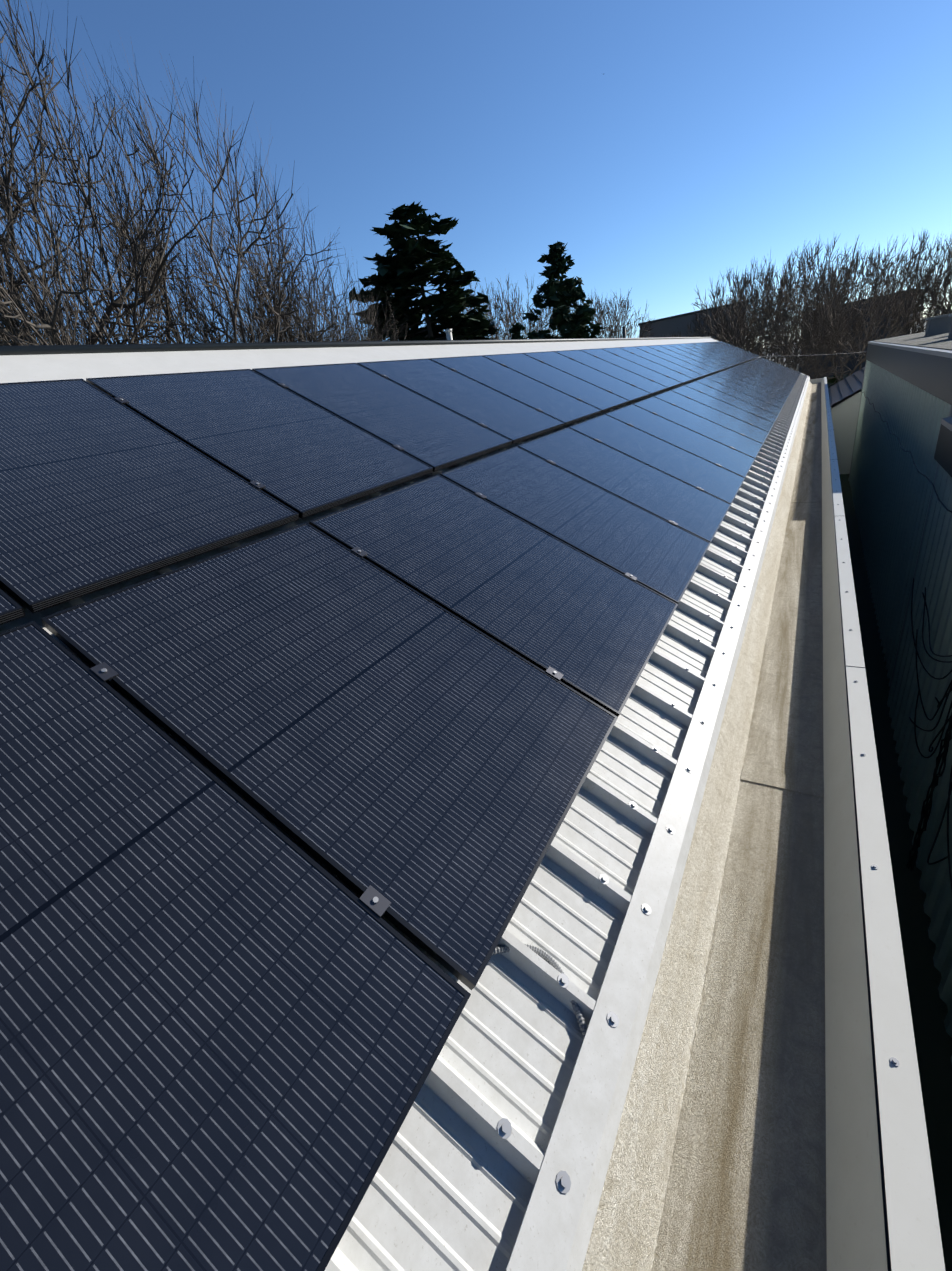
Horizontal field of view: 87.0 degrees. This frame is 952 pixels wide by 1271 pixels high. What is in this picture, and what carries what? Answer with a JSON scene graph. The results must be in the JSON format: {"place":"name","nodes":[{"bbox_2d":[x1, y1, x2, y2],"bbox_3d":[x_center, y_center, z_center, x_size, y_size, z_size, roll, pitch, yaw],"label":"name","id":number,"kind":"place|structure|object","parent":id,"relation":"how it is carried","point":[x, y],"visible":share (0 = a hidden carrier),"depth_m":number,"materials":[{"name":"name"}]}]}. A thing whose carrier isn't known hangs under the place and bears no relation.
{"place":"outdoors","nodes":[
{"label":"outdoors","id":0,"kind":"place"},
{"bbox_2d":[0,358,806,1270],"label":"metal roof","id":1,"kind":"structure","parent":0,"point":[452,1184],"depth_m":1.33,"materials":[{"name":"white metal"}]},
{"bbox_2d":[0,0,951,347],"label":"sky","id":2,"kind":"structure","parent":0,"point":[671,146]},
{"bbox_2d":[760,352,866,356],"bbox_3d":[40.184,-32.637,53.092,11.228,11.400,92.297,6,30,32],"label":"overhead wire","id":3,"kind":"object","parent":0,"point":[812,355],"visible":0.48,"depth_m":22.93,"materials":[{"name":"black"}]},
{"bbox_2d":[765,319,951,1270],"bbox_3d":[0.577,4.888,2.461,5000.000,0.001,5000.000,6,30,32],"label":"ground","id":4,"kind":"structure","parent":0,"point":[932,1036],"depth_m":5.10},
{"bbox_2d":[0,0,244,345],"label":"bare tree","id":5,"kind":"object","parent":4,"relation":"on","point":[54,304],"visible":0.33,"depth_m":8.09,"materials":[{"name":"brown plant"}]},
{"bbox_2d":[0,17,395,345],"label":"bare tree","id":6,"kind":"object","parent":4,"relation":"on","point":[137,279],"visible":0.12,"depth_m":9.29,"materials":[{"name":"brown plant"}]},
{"bbox_2d":[54,167,412,343],"bbox_3d":[-5.470,-5.397,13.259,9.183,11.255,6.622,-15,25,-9],"label":"bare tree","id":7,"kind":"object","parent":4,"relation":"on","point":[269,320],"visible":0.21,"depth_m":11.92,"materials":[{"name":"brown plant"}]},
{"bbox_2d":[235,279,386,342],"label":"bare tree","id":8,"kind":"object","parent":4,"relation":"on","point":[358,336],"visible":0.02,"depth_m":14.14,"materials":[{"name":"brown plant"}]},
{"bbox_2d":[363,272,441,340],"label":"conifer","id":9,"kind":"object","parent":4,"relation":"on","point":[419,316],"depth_m":35.01,"materials":[{"name":"plant"}]},
{"bbox_2d":[343,201,500,340],"bbox_3d":[-2.915,-19.568,35.187,10.074,17.220,10.021,6,30,32],"label":"conifer","id":10,"kind":"object","parent":4,"relation":"on","point":[400,262],"depth_m":31.86,"materials":[{"name":"plant"}]},
{"bbox_2d":[432,269,498,339],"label":"conifer","id":11,"kind":"object","parent":4,"relation":"on","point":[478,301],"depth_m":34.30,"materials":[{"name":"plant"}]},
{"bbox_2d":[458,269,530,339],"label":"bare tree","id":12,"kind":"object","parent":4,"relation":"on","point":[495,305],"visible":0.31,"depth_m":56.08,"materials":[{"name":"brown plant"}]},
{"bbox_2d":[509,322,525,338],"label":"bush","id":13,"kind":"object","parent":4,"relation":"on","point":[517,327],"depth_m":44.37,"materials":[{"name":"plant"}]},
{"bbox_2d":[487,272,554,339],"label":"bare tree","id":14,"kind":"object","parent":4,"relation":"on","point":[516,302],"visible":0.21,"depth_m":67.73,"materials":[{"name":"brown plant"}]},
{"bbox_2d":[498,298,558,338],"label":"bare tree","id":15,"kind":"object","parent":4,"relation":"on","point":[532,325],"depth_m":50.78,"materials":[{"name":"brown plant"}]},
{"bbox_2d":[537,308,573,336],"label":"bare tree","id":16,"kind":"object","parent":4,"relation":"on","point":[548,319],"visible":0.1,"depth_m":74.80,"materials":[{"name":"brown plant"}]},
{"bbox_2d":[522,241,604,338],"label":"conifer","id":17,"kind":"object","parent":4,"relation":"on","point":[560,289],"depth_m":36.55,"materials":[{"name":"green plant"}]},
{"bbox_2d":[554,290,627,337],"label":"bare tree","id":18,"kind":"object","parent":4,"relation":"on","point":[599,306],"visible":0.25,"depth_m":57.32,"materials":[{"name":"brown plant"}]},
{"bbox_2d":[590,288,653,337],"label":"bare tree","id":19,"kind":"object","parent":4,"relation":"on","point":[620,310],"visible":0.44,"depth_m":67.93,"materials":[{"name":"brown plant"}]},
{"bbox_2d":[638,303,746,339],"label":"building","id":20,"kind":"structure","parent":4,"relation":"on","point":[661,327],"depth_m":72.57,"materials":[{"name":"grey concrete"}]},
{"bbox_2d":[687,316,725,336],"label":"bare tree","id":21,"kind":"object","parent":4,"relation":"on","point":[699,326],"visible":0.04,"depth_m":70.26,"materials":[{"name":"brown plant"}]},
{"bbox_2d":[691,308,741,345],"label":"bare tree","id":22,"kind":"object","parent":4,"relation":"on","point":[708,327],"visible":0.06,"depth_m":57.31,"materials":[{"name":"brown plant"}]},
{"bbox_2d":[686,265,775,353],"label":"bare tree","id":23,"kind":"object","parent":4,"relation":"on","point":[715,304],"visible":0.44,"depth_m":38.56,"materials":[{"name":"brown plant"}]},
{"bbox_2d":[692,265,790,364],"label":"bare tree","id":24,"kind":"object","parent":4,"relation":"on","point":[699,298],"visible":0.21,"depth_m":43.17,"materials":[{"name":"brown plant"}]},
{"bbox_2d":[716,252,793,354],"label":"bare tree","id":25,"kind":"object","parent":4,"relation":"on","point":[757,267],"visible":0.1,"depth_m":49.10,"materials":[{"name":"brown plant"}]},
{"bbox_2d":[712,266,809,368],"bbox_3d":[18.991,-19.087,34.005,6.642,10.262,6.633,6,30,32],"label":"bare tree","id":26,"kind":"object","parent":4,"relation":"on","point":[738,313],"visible":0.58,"depth_m":32.82,"materials":[{"name":"brown plant"}]},
{"bbox_2d":[728,242,835,373],"bbox_3d":[23.452,-23.069,39.149,7.526,11.558,6.622,6,30,32],"label":"bare tree","id":27,"kind":"object","parent":4,"relation":"on","point":[790,274],"visible":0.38,"depth_m":37.07,"materials":[{"name":"brown plant"}]},
{"bbox_2d":[754,259,852,385],"bbox_3d":[20.103,-17.426,31.055,5.144,9.416,5.488,6,30,32],"label":"bare tree","id":28,"kind":"object","parent":4,"relation":"on","point":[785,338],"visible":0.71,"depth_m":30.16,"materials":[{"name":"brown plant"}]},
{"bbox_2d":[746,236,862,368],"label":"bare tree","id":29,"kind":"object","parent":4,"relation":"on","point":[815,256],"visible":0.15,"depth_m":42.54,"materials":[{"name":"brown plant"}]},
{"bbox_2d":[767,235,894,378],"bbox_3d":[23.526,-20.439,33.998,7.678,11.209,6.317,-12,25,-3],"label":"bare tree","id":30,"kind":"object","parent":4,"relation":"on","point":[821,281],"visible":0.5,"depth_m":32.92,"materials":[{"name":"brown plant"}]},
{"bbox_2d":[827,376,841,387],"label":"shrubs","id":31,"kind":"object","parent":4,"relation":"on","point":[831,381],"depth_m":35.80,"materials":[{"name":"plant"}]},
{"bbox_2d":[794,246,887,375],"bbox_3d":[28.847,-24.829,40.682,6.379,11.669,9.023,6,30,32],"label":"bare tree","id":32,"kind":"object","parent":4,"relation":"on","point":[836,363],"visible":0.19,"depth_m":39.86,"materials":[{"name":"brown plant"}]},
{"bbox_2d":[788,252,926,381],"bbox_3d":[22.577,-17.610,30.209,6.650,9.644,6.001,6,30,32],"label":"bare tree","id":33,"kind":"object","parent":4,"relation":"on","point":[859,323],"visible":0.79,"depth_m":29.59,"materials":[{"name":"brown plant"}]},
{"bbox_2d":[798,288,925,378],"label":"bare tree","id":34,"kind":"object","parent":4,"relation":"on","point":[849,364],"visible":0.06,"depth_m":68.71,"materials":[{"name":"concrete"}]},
{"bbox_2d":[825,234,923,369],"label":"bare tree","id":35,"kind":"object","parent":4,"relation":"on","point":[875,267],"visible":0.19,"depth_m":43.79,"materials":[{"name":"brown plant"}]},
{"bbox_2d":[828,331,925,473],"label":"neighbouring building","id":36,"kind":"structure","parent":4,"relation":"on","point":[844,396],"depth_m":21.18,"materials":[{"name":"white metal"}]},
{"bbox_2d":[823,228,951,351],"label":"bare tree","id":37,"kind":"object","parent":4,"relation":"on","point":[914,257],"visible":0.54,"depth_m":34.55,"materials":[{"name":"brown plant"}]},
{"bbox_2d":[852,228,951,359],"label":"bare tree","id":38,"kind":"object","parent":4,"relation":"on","point":[936,263],"visible":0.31,"depth_m":39.60,"materials":[{"name":"brown plant"}]},
{"bbox_2d":[882,242,951,334],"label":"bare tree","id":39,"kind":"object","parent":4,"relation":"on","point":[933,299],"visible":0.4,"depth_m":34.00,"materials":[{"name":"brown plant"}]},
{"bbox_2d":[901,234,951,318],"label":"bare tree","id":40,"kind":"object","parent":4,"relation":"on","point":[940,297],"visible":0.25,"depth_m":36.94,"materials":[{"name":"brown plant"}]},
{"bbox_3d":[2.906,-3.513,12.070,9.159,6.139,32.000,6,30,32],"label":"hall","id":41,"kind":"object","parent":4,"relation":"on","visible":0},
{"bbox_2d":[0,337,809,382],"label":"ridge flashing","id":42,"kind":"object","parent":41,"relation":"on","point":[29,363],"visible":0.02,"depth_m":4.12,"materials":[{"name":"grey metal"}]},
{"bbox_2d":[445,326,625,339],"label":"roof vent pipes","id":43,"kind":"object","parent":41,"relation":"on","point":[448,332],"visible":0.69,"depth_m":6.82,"materials":[{"name":"grey metal"}]},
{"bbox_2d":[492,944,586,1038],"bbox_3d":[0.143,0.918,1.330,0.370,0.214,0.160,2,28,25],"label":"cable conduit","id":44,"kind":"object","parent":41,"relation":"attached to","point":[545,956],"visible":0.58,"depth_m":1.35,"materials":[{"name":"grey metal"}]},
{"bbox_2d":[497,376,806,1193],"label":"roof screws","id":45,"kind":"object","parent":41,"relation":"attached to","point":[563,1178],"visible":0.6,"depth_m":1.32,"materials":[{"name":"silver metal"}]},
{"bbox_2d":[506,376,809,1270],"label":"eave trim","id":46,"kind":"structure","parent":41,"relation":"attached to","point":[556,1228],"depth_m":1.33,"materials":[{"name":"white metal"}]},
{"bbox_2d":[582,378,826,1270],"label":"box gutter","id":47,"kind":"object","parent":41,"relation":"attached to","point":[717,1162],"visible":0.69,"depth_m":1.53,"materials":[{"name":"beige metal"}]},
{"bbox_2d":[821,377,944,1270],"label":"parapet coping","id":48,"kind":"object","parent":41,"relation":"on","point":[881,1211],"visible":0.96,"depth_m":1.38,"materials":[{"name":"white metal"}]},
{"bbox_2d":[827,404,898,1065],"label":"screws","id":49,"kind":"object","parent":48,"relation":"on","point":[894,1061],"visible":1,"depth_m":1.65,"materials":[{"name":"silver metal"}]},
{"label":"mounting rails","id":50,"kind":"object","parent":41,"relation":"attached to","visible":0},
{"bbox_2d":[0,341,800,1270],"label":"solar panels","id":51,"kind":"object","parent":50,"relation":"on","point":[228,1017],"visible":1,"depth_m":1.59,"materials":[{"name":"blue"}]},
{"bbox_2d":[90,344,793,917],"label":"panel clamps","id":52,"kind":"object","parent":50,"relation":"attached to","point":[374,900],"visible":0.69,"depth_m":1.55,"materials":[{"name":"grey metal"}]},
{"bbox_2d":[849,313,951,1061],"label":"neighbour building","id":53,"kind":"structure","parent":0,"point":[904,518],"depth_m":7.55,"materials":[{"name":"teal metal"}]},
{"bbox_2d":[861,390,951,890],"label":"wall cables","id":54,"kind":"object","parent":53,"relation":"attached to","point":[926,808],"depth_m":5.03,"materials":[{"name":"black"}]}
]}

